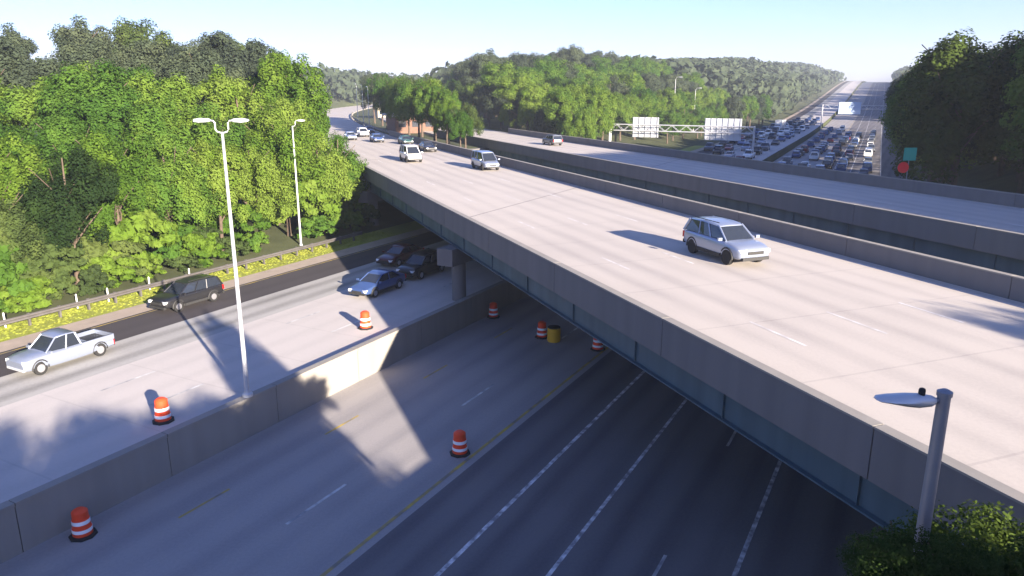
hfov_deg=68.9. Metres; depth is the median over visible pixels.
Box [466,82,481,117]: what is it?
broadleaf tree
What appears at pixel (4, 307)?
shrub
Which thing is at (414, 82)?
broadleaf tree
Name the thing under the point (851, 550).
young tree
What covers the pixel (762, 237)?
bridge lane lines
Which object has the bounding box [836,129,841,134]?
minivan
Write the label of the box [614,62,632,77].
broadleaf tree
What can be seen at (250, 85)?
broadleaf tree
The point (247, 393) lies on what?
street lamp
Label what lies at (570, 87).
broadleaf tree
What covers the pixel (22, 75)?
broadleaf tree
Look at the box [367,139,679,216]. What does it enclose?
bridge joints
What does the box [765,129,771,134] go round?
minivan
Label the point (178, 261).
shrub
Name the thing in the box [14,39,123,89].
broadleaf tree
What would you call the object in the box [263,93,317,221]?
broadleaf tree
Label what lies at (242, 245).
shrub
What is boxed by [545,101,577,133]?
broadleaf tree
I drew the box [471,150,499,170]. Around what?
minivan
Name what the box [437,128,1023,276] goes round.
bridge
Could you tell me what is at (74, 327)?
shoulder
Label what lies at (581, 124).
broadleaf tree
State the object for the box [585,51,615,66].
broadleaf tree
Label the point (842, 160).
pickup truck
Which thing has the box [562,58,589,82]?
broadleaf tree
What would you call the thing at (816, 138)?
pickup truck
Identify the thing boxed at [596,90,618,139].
broadleaf tree
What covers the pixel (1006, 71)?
broadleaf tree
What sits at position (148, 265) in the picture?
shrub
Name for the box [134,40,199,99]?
broadleaf tree
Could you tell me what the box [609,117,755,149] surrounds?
sign gantry
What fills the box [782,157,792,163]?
pickup truck
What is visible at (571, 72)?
broadleaf tree
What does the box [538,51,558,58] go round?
broadleaf tree
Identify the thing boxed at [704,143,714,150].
pickup truck
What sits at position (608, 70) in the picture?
broadleaf tree
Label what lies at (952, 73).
broadleaf tree
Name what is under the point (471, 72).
broadleaf tree
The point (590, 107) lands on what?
broadleaf tree
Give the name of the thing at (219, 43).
broadleaf tree
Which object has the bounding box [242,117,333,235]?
broadleaf tree
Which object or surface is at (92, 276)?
shrub
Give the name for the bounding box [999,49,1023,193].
broadleaf tree
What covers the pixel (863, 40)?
sky
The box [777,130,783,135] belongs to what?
sport utility car
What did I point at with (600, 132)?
broadleaf tree
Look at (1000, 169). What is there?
broadleaf tree
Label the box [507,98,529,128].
broadleaf tree
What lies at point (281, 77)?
broadleaf tree
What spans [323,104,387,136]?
approach road
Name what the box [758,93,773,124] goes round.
broadleaf tree
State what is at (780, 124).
box truck
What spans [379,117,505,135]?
approach road
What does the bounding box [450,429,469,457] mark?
traffic drum
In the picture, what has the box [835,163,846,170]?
pickup truck
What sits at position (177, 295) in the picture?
sport utility car
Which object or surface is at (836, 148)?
pickup truck
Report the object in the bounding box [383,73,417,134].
broadleaf tree
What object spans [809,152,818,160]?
pickup truck
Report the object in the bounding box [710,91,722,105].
broadleaf tree
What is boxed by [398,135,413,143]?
sedan
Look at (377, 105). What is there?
broadleaf tree
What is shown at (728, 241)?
sport utility car
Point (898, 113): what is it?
broadleaf tree
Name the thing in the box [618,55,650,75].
broadleaf tree
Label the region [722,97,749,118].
broadleaf tree
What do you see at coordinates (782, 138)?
sport utility car
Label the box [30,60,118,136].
broadleaf tree
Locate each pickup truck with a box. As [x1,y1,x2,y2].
[5,328,114,374]
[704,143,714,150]
[741,143,751,150]
[743,149,755,158]
[754,146,762,154]
[761,142,769,150]
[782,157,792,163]
[801,145,808,152]
[806,140,814,146]
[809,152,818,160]
[813,136,819,142]
[822,160,832,168]
[831,146,839,151]
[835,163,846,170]
[837,158,847,166]
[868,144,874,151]
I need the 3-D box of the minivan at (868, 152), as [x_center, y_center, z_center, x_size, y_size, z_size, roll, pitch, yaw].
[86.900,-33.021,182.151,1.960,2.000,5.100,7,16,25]
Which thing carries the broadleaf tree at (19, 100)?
on the ground at (982, 176)
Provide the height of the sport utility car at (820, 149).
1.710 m
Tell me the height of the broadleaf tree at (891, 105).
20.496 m
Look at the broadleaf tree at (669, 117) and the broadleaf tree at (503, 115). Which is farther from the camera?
the broadleaf tree at (669, 117)
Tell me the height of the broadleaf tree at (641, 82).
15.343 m
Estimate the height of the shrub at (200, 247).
2.998 m
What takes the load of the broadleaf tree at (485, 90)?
on the ground at (982, 176)
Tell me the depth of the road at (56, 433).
37.62 m
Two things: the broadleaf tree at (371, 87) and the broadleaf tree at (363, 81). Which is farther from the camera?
the broadleaf tree at (363, 81)
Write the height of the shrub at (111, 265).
2.487 m
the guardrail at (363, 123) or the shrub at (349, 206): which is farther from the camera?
the guardrail at (363, 123)
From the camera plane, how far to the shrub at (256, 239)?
64.96 m
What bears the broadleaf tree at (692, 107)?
on the ground at (982, 176)
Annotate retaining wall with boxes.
[0,279,527,563]
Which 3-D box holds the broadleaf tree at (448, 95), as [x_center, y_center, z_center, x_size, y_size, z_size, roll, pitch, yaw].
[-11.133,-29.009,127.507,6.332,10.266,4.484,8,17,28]
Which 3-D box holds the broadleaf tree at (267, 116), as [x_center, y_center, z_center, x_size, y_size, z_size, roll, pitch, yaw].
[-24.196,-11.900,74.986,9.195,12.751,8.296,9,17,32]
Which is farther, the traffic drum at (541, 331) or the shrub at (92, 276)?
the shrub at (92, 276)
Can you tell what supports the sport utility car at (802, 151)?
on the collector road at (384, 456)
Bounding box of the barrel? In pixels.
[547,325,560,342]
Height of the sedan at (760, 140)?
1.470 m
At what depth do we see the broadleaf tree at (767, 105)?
291.86 m
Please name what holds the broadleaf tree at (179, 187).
on the ground at (982, 176)
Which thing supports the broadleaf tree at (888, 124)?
on the ground at (982, 176)
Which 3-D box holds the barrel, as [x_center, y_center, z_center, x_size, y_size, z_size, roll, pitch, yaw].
[2.685,2.917,47.787,0.880,1.000,0.880,0,15,0]
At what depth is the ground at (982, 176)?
102.99 m
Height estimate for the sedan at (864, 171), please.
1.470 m
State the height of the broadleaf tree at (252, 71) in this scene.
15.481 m
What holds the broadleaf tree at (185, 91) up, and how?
on the ground at (982, 176)
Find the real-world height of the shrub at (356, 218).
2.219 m
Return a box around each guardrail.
[0,231,362,325]
[351,112,388,134]
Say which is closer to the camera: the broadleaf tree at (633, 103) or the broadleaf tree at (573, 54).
the broadleaf tree at (633, 103)
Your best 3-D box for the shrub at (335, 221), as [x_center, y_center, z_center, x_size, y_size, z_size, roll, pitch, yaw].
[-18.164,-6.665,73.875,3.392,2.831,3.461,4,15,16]
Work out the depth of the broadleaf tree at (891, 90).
197.83 m
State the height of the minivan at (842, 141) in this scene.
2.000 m
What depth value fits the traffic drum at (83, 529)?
26.60 m
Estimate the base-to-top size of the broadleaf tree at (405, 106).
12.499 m
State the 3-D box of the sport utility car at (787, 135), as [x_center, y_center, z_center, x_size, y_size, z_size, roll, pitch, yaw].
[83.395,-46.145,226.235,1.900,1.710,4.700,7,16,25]
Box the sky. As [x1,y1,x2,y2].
[0,0,1023,81]
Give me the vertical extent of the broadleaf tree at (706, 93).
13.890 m
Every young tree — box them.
[835,518,967,575]
[934,535,1023,575]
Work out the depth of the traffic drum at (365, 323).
44.93 m
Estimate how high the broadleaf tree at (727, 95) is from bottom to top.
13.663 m
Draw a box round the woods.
[299,54,911,119]
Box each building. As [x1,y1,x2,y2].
[369,105,384,117]
[382,113,432,132]
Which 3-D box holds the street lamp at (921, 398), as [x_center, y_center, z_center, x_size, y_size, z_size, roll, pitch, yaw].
[4.638,7.121,10.140,0.915,12.360,0.250,0,15,0]
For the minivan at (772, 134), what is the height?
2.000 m
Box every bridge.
[322,130,1023,550]
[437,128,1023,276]
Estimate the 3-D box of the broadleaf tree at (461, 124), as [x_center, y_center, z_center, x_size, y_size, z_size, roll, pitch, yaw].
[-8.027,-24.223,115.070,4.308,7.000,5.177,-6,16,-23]
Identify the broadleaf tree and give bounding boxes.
[0,22,39,67]
[0,36,51,90]
[0,74,45,130]
[0,99,41,169]
[0,132,52,261]
[0,193,51,268]
[13,144,121,286]
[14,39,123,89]
[25,58,144,150]
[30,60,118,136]
[32,111,126,234]
[44,14,122,62]
[72,126,168,238]
[90,37,169,84]
[109,16,183,55]
[117,129,227,237]
[118,63,168,94]
[120,93,221,220]
[124,69,222,124]
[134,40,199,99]
[157,44,247,128]
[175,102,249,155]
[178,137,254,250]
[182,33,211,104]
[194,64,269,203]
[198,30,273,76]
[227,64,260,83]
[231,38,263,51]
[233,75,263,115]
[233,144,296,243]
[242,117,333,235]
[243,104,318,224]
[248,97,320,149]
[252,47,311,93]
[255,49,332,152]
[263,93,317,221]
[300,134,364,230]
[319,130,370,202]
[358,72,379,122]
[362,72,390,125]
[367,73,393,127]
[371,72,402,115]
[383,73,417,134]
[384,76,399,120]
[392,76,424,137]
[394,73,440,136]
[412,81,445,140]
[418,76,447,140]
[428,98,457,143]
[431,87,461,143]
[442,67,451,81]
[444,107,473,146]
[445,70,456,83]
[445,79,458,92]
[449,101,484,147]
[451,52,480,74]
[451,73,458,81]
[454,79,477,107]
[459,48,502,117]
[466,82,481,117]
[469,83,496,122]
[473,85,497,126]
[479,60,541,128]
[481,88,508,129]
[495,73,554,130]
[498,97,517,128]
[503,51,539,69]
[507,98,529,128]
[516,57,569,79]
[517,88,542,130]
[530,106,555,133]
[537,74,546,85]
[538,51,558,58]
[540,86,585,134]
[541,54,568,63]
[543,75,575,87]
[543,99,593,136]
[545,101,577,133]
[547,56,579,80]
[548,44,584,65]
[552,82,575,90]
[556,46,604,68]
[561,76,605,94]
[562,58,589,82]
[562,108,597,138]
[571,82,611,131]
[572,62,608,81]
[575,72,610,94]
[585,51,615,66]
[586,55,617,80]
[591,57,628,74]
[592,99,602,137]
[594,50,620,65]
[594,75,630,95]
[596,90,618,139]
[599,70,642,122]
[613,92,639,140]
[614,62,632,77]
[614,93,631,141]
[616,76,646,91]
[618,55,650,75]
[625,85,659,110]
[627,91,658,139]
[638,55,659,76]
[641,72,665,89]
[642,59,674,77]
[646,80,661,95]
[653,73,681,91]
[655,95,666,113]
[656,87,682,134]
[656,109,682,143]
[668,117,689,140]
[670,89,696,112]
[673,75,699,92]
[676,106,698,138]
[680,71,704,93]
[682,91,695,111]
[685,91,702,107]
[686,105,711,137]
[691,90,716,103]
[693,85,706,92]
[695,96,717,107]
[702,104,721,117]
[708,86,725,102]
[709,104,728,118]
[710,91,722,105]
[722,88,730,104]
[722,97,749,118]
[723,94,746,121]
[738,94,759,129]
[746,94,765,125]
[754,94,770,126]
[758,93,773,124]
[878,78,907,135]
[883,85,894,101]
[884,115,927,174]
[885,74,945,169]
[886,76,901,104]
[886,83,925,174]
[887,53,980,181]
[887,74,985,182]
[888,71,912,98]
[890,26,1023,185]
[891,46,1000,183]
[899,60,979,182]
[976,31,1023,156]
[983,41,1007,176]
[985,44,1005,165]
[999,37,1023,160]
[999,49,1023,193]
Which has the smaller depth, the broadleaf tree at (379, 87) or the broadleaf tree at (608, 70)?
the broadleaf tree at (379, 87)
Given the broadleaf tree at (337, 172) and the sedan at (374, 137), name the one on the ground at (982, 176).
the broadleaf tree at (337, 172)
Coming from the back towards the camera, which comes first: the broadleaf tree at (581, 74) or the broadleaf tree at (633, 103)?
the broadleaf tree at (581, 74)
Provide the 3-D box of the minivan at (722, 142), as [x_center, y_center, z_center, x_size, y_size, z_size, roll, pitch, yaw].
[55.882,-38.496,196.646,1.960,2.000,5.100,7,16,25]
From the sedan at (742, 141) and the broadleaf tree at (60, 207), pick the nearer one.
the broadleaf tree at (60, 207)
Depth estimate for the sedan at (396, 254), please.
61.72 m
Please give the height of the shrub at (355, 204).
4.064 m
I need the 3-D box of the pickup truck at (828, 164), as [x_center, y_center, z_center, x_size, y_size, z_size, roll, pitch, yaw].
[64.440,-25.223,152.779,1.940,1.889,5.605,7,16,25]
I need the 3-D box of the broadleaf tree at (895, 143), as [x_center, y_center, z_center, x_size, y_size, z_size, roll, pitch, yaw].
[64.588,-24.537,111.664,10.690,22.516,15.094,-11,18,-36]
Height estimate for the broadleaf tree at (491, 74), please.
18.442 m
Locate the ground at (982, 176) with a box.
[0,80,1018,534]
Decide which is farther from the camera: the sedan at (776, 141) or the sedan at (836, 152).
the sedan at (776, 141)
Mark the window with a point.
(401, 124)
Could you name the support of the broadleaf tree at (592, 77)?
on the ground at (982, 176)
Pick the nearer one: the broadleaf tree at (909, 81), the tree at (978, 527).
the tree at (978, 527)
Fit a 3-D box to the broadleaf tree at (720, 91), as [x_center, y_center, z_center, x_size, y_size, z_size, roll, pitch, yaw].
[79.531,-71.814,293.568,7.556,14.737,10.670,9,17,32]
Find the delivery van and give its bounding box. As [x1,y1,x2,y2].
[399,144,422,162]
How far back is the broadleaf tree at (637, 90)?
201.12 m
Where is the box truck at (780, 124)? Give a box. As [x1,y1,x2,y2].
[774,120,785,129]
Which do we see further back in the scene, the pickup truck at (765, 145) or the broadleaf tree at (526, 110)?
the pickup truck at (765, 145)
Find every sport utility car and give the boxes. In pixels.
[148,273,224,311]
[356,127,369,136]
[396,248,444,279]
[542,134,562,145]
[682,215,769,264]
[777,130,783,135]
[778,135,785,141]
[784,133,790,138]
[792,151,800,157]
[794,128,800,133]
[796,148,804,155]
[815,147,822,153]
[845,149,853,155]
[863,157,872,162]
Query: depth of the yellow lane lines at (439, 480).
32.40 m
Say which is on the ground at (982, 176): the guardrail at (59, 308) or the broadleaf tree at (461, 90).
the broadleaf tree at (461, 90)
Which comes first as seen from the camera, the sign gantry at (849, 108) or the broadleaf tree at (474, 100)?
the broadleaf tree at (474, 100)
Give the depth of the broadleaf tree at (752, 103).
268.81 m
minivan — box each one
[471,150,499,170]
[712,145,724,154]
[719,140,728,144]
[758,131,764,137]
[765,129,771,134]
[768,132,775,138]
[772,127,778,132]
[815,164,825,168]
[824,156,833,165]
[827,152,835,161]
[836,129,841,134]
[838,139,845,144]
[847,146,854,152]
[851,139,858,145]
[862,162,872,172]
[863,149,872,156]
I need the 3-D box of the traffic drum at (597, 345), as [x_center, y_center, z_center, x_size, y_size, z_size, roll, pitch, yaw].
[5.319,3.295,46.184,0.869,1.086,0.869,-5,16,-19]
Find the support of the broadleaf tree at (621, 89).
on the ground at (982, 176)
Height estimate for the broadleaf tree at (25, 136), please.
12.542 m
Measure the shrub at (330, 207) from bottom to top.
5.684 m
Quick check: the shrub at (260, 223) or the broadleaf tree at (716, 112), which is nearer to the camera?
the shrub at (260, 223)
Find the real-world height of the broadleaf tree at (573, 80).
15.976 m
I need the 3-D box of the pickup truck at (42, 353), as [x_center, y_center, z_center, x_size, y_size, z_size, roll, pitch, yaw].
[-23.754,3.085,39.379,2.153,1.738,4.893,8,17,27]
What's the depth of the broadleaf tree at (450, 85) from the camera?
238.79 m
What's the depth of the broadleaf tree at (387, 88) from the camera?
163.10 m
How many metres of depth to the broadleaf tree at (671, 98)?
216.89 m
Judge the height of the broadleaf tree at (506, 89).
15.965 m
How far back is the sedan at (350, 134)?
133.95 m
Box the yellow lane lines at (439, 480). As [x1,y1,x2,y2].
[1,84,871,575]
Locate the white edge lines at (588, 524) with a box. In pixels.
[434,85,884,575]
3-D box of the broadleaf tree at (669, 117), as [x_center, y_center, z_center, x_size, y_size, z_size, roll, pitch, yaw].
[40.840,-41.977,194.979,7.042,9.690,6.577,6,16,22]
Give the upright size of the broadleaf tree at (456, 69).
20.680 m
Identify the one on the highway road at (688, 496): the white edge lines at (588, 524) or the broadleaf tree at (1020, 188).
the white edge lines at (588, 524)
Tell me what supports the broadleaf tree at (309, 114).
on the ground at (982, 176)
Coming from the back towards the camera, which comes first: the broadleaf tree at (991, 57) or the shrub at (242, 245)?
the broadleaf tree at (991, 57)
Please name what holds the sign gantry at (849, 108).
on the ground at (982, 176)
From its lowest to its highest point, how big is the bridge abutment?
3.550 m
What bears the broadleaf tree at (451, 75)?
on the ground at (982, 176)
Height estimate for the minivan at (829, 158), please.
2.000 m
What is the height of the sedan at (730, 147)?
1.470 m
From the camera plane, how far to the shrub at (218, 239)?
61.81 m
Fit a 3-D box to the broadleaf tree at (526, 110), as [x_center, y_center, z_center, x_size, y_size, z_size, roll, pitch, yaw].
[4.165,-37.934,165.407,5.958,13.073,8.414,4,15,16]
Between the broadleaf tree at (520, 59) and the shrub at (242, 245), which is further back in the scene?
the broadleaf tree at (520, 59)
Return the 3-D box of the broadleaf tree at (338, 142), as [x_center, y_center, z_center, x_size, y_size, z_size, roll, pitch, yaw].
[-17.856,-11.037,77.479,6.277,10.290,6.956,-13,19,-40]
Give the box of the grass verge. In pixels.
[0,146,703,341]
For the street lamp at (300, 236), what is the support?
on the ground at (982, 176)
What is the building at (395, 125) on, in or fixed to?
on the ground at (982, 176)
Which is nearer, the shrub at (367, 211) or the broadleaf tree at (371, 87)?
the shrub at (367, 211)
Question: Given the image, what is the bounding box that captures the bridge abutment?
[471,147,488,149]
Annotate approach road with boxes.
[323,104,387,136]
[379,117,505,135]
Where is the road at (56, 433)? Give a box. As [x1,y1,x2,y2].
[0,81,861,502]
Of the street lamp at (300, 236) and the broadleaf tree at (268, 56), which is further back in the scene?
the broadleaf tree at (268, 56)
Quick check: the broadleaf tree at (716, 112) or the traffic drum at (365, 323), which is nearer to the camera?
the traffic drum at (365, 323)
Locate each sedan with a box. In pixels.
[344,131,356,139]
[348,268,405,297]
[365,126,374,132]
[369,133,383,142]
[376,243,423,266]
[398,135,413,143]
[418,141,436,151]
[724,151,735,156]
[725,144,733,150]
[737,139,746,144]
[757,138,765,142]
[771,139,779,144]
[832,150,839,155]
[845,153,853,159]
[858,169,868,173]
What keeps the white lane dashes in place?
on the highway road at (688, 496)
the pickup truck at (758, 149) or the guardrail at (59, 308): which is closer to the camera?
the guardrail at (59, 308)
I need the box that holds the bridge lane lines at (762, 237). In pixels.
[328,109,1023,345]
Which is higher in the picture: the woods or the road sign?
the woods
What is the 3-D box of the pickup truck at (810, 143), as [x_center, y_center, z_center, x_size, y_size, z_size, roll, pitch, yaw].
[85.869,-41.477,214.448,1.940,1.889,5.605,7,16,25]
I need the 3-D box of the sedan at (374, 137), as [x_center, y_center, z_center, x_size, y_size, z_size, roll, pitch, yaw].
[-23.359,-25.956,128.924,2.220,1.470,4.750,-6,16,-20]
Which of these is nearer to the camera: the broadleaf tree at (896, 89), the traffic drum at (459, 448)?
the traffic drum at (459, 448)
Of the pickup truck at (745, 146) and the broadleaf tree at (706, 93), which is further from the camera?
the broadleaf tree at (706, 93)
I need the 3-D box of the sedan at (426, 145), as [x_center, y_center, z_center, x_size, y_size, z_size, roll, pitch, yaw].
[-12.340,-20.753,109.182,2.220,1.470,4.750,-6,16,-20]
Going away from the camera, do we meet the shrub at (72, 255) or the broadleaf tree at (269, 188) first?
the shrub at (72, 255)
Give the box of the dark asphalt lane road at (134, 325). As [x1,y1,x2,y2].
[0,81,848,376]
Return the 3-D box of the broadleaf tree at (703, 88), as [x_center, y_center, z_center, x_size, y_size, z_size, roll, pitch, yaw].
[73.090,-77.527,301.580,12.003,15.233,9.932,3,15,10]
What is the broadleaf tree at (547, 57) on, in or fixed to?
on the ground at (982, 176)
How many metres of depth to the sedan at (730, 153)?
159.44 m
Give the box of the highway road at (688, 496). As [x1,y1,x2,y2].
[336,82,904,575]
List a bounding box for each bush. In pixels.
[843,519,1004,575]
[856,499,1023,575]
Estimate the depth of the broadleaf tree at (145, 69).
84.03 m
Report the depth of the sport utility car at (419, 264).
57.58 m
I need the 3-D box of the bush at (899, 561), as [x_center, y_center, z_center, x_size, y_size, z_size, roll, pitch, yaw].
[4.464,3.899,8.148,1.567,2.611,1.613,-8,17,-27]
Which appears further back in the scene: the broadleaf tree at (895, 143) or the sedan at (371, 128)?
the sedan at (371, 128)
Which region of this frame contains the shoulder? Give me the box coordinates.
[0,81,845,351]
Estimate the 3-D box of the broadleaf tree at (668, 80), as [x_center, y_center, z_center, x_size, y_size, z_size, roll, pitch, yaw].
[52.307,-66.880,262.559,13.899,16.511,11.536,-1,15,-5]
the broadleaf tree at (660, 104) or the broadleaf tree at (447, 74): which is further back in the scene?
the broadleaf tree at (447, 74)
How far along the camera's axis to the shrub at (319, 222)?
70.90 m
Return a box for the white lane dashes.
[100,101,877,575]
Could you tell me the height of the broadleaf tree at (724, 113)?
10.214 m
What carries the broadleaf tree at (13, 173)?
on the ground at (982, 176)
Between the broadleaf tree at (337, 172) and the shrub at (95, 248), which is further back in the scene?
the broadleaf tree at (337, 172)
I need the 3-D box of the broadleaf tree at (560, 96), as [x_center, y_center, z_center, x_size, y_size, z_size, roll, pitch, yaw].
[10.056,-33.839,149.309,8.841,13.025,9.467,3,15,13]
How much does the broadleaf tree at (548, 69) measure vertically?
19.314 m
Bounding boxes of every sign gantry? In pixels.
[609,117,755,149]
[820,102,886,129]
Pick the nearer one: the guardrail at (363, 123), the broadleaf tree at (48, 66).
the broadleaf tree at (48, 66)
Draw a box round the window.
[398,121,405,126]
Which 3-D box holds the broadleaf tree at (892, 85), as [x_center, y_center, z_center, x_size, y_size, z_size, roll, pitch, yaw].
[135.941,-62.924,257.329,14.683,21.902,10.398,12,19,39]
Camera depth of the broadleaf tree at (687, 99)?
225.65 m
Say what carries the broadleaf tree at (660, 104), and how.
on the ground at (982, 176)
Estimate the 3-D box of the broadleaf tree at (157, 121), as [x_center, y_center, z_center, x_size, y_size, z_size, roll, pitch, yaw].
[-29.730,-9.982,65.394,7.745,13.754,8.293,6,16,22]
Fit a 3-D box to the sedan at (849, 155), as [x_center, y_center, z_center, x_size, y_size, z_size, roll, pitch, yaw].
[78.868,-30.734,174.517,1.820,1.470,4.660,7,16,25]
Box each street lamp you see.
[193,118,252,397]
[292,119,304,245]
[873,387,952,555]
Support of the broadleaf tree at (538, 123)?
on the ground at (982, 176)
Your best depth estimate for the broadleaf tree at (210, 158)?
61.95 m
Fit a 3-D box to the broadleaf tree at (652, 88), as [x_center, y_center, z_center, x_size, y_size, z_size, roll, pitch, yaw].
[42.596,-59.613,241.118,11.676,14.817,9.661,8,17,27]
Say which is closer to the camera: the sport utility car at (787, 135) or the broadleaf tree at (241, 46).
the broadleaf tree at (241, 46)
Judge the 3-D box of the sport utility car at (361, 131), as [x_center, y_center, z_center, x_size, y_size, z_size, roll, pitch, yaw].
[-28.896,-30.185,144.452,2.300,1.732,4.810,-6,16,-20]
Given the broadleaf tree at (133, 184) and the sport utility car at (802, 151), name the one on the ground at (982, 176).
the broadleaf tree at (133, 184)
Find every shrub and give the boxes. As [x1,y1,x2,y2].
[0,240,36,296]
[0,275,57,312]
[0,299,12,312]
[15,240,88,288]
[37,265,78,299]
[64,235,149,279]
[77,264,115,295]
[79,254,144,288]
[91,209,179,265]
[137,258,166,278]
[146,223,205,259]
[163,252,202,271]
[179,231,229,267]
[185,218,225,259]
[206,203,270,241]
[220,236,250,259]
[241,231,269,252]
[269,178,340,233]
[294,213,337,238]
[319,208,349,234]
[339,193,363,219]
[344,210,365,230]
[353,202,368,205]
[353,204,380,227]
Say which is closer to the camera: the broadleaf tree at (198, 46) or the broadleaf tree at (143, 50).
the broadleaf tree at (143, 50)
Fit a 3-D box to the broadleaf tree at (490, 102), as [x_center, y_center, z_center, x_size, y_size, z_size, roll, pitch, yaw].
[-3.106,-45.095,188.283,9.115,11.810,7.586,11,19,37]
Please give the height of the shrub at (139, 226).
5.046 m
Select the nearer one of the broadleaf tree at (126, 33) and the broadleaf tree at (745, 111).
the broadleaf tree at (126, 33)
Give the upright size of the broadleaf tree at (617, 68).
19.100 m
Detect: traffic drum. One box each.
[68,506,97,541]
[152,397,174,425]
[358,310,372,329]
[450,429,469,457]
[487,302,499,318]
[535,321,546,339]
[590,338,604,351]
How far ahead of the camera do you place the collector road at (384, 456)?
31.72 m
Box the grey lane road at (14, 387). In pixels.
[0,81,852,406]
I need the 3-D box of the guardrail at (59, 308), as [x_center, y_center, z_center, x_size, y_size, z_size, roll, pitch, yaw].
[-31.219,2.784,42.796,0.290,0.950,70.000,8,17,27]
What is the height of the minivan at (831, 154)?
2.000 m
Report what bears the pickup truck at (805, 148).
on the collector road at (384, 456)
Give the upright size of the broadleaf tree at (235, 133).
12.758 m
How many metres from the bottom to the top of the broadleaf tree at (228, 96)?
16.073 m
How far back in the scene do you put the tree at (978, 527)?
10.66 m
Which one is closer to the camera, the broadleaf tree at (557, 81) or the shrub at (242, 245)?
the shrub at (242, 245)
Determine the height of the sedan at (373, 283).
1.470 m
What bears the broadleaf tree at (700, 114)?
on the ground at (982, 176)
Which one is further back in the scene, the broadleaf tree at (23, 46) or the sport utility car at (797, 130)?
the sport utility car at (797, 130)
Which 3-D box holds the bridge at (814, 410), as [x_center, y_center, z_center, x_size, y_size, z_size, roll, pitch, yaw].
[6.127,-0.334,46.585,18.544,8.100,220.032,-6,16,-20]
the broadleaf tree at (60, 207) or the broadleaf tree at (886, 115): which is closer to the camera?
the broadleaf tree at (60, 207)
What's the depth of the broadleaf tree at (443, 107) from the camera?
121.10 m
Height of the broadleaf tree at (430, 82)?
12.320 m
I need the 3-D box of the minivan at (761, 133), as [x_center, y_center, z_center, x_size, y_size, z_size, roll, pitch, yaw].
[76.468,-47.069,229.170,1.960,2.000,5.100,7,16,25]
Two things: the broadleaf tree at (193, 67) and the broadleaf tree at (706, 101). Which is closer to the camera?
the broadleaf tree at (193, 67)
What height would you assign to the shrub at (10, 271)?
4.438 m
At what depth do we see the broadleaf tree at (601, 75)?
234.97 m
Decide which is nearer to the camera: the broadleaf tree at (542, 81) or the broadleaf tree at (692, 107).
the broadleaf tree at (542, 81)
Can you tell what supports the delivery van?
on the bridge at (814, 410)
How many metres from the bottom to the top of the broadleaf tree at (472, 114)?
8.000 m
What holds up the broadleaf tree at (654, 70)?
on the ground at (982, 176)
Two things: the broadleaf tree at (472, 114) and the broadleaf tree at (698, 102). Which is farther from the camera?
the broadleaf tree at (698, 102)
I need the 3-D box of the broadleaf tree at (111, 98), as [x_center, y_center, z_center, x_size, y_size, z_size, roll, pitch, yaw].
[-37.234,-12.056,66.277,9.771,16.025,9.814,-9,17,-31]
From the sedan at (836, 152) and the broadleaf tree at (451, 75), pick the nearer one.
the sedan at (836, 152)
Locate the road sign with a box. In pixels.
[898,148,916,178]
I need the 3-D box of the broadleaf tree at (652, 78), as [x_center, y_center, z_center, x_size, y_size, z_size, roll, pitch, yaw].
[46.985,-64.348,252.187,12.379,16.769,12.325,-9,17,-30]
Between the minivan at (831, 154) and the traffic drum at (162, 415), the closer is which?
the traffic drum at (162, 415)
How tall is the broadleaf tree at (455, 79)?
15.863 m
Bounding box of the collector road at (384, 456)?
[0,82,872,575]
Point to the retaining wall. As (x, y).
(34, 517)
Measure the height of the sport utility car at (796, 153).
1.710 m
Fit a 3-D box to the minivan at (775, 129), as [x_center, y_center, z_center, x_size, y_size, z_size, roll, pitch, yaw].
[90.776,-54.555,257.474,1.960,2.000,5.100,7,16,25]
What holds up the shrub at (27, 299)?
on the ground at (982, 176)
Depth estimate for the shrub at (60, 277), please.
50.05 m
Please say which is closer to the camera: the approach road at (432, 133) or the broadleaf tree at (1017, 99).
the broadleaf tree at (1017, 99)
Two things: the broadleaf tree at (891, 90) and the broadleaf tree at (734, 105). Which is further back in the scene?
the broadleaf tree at (734, 105)

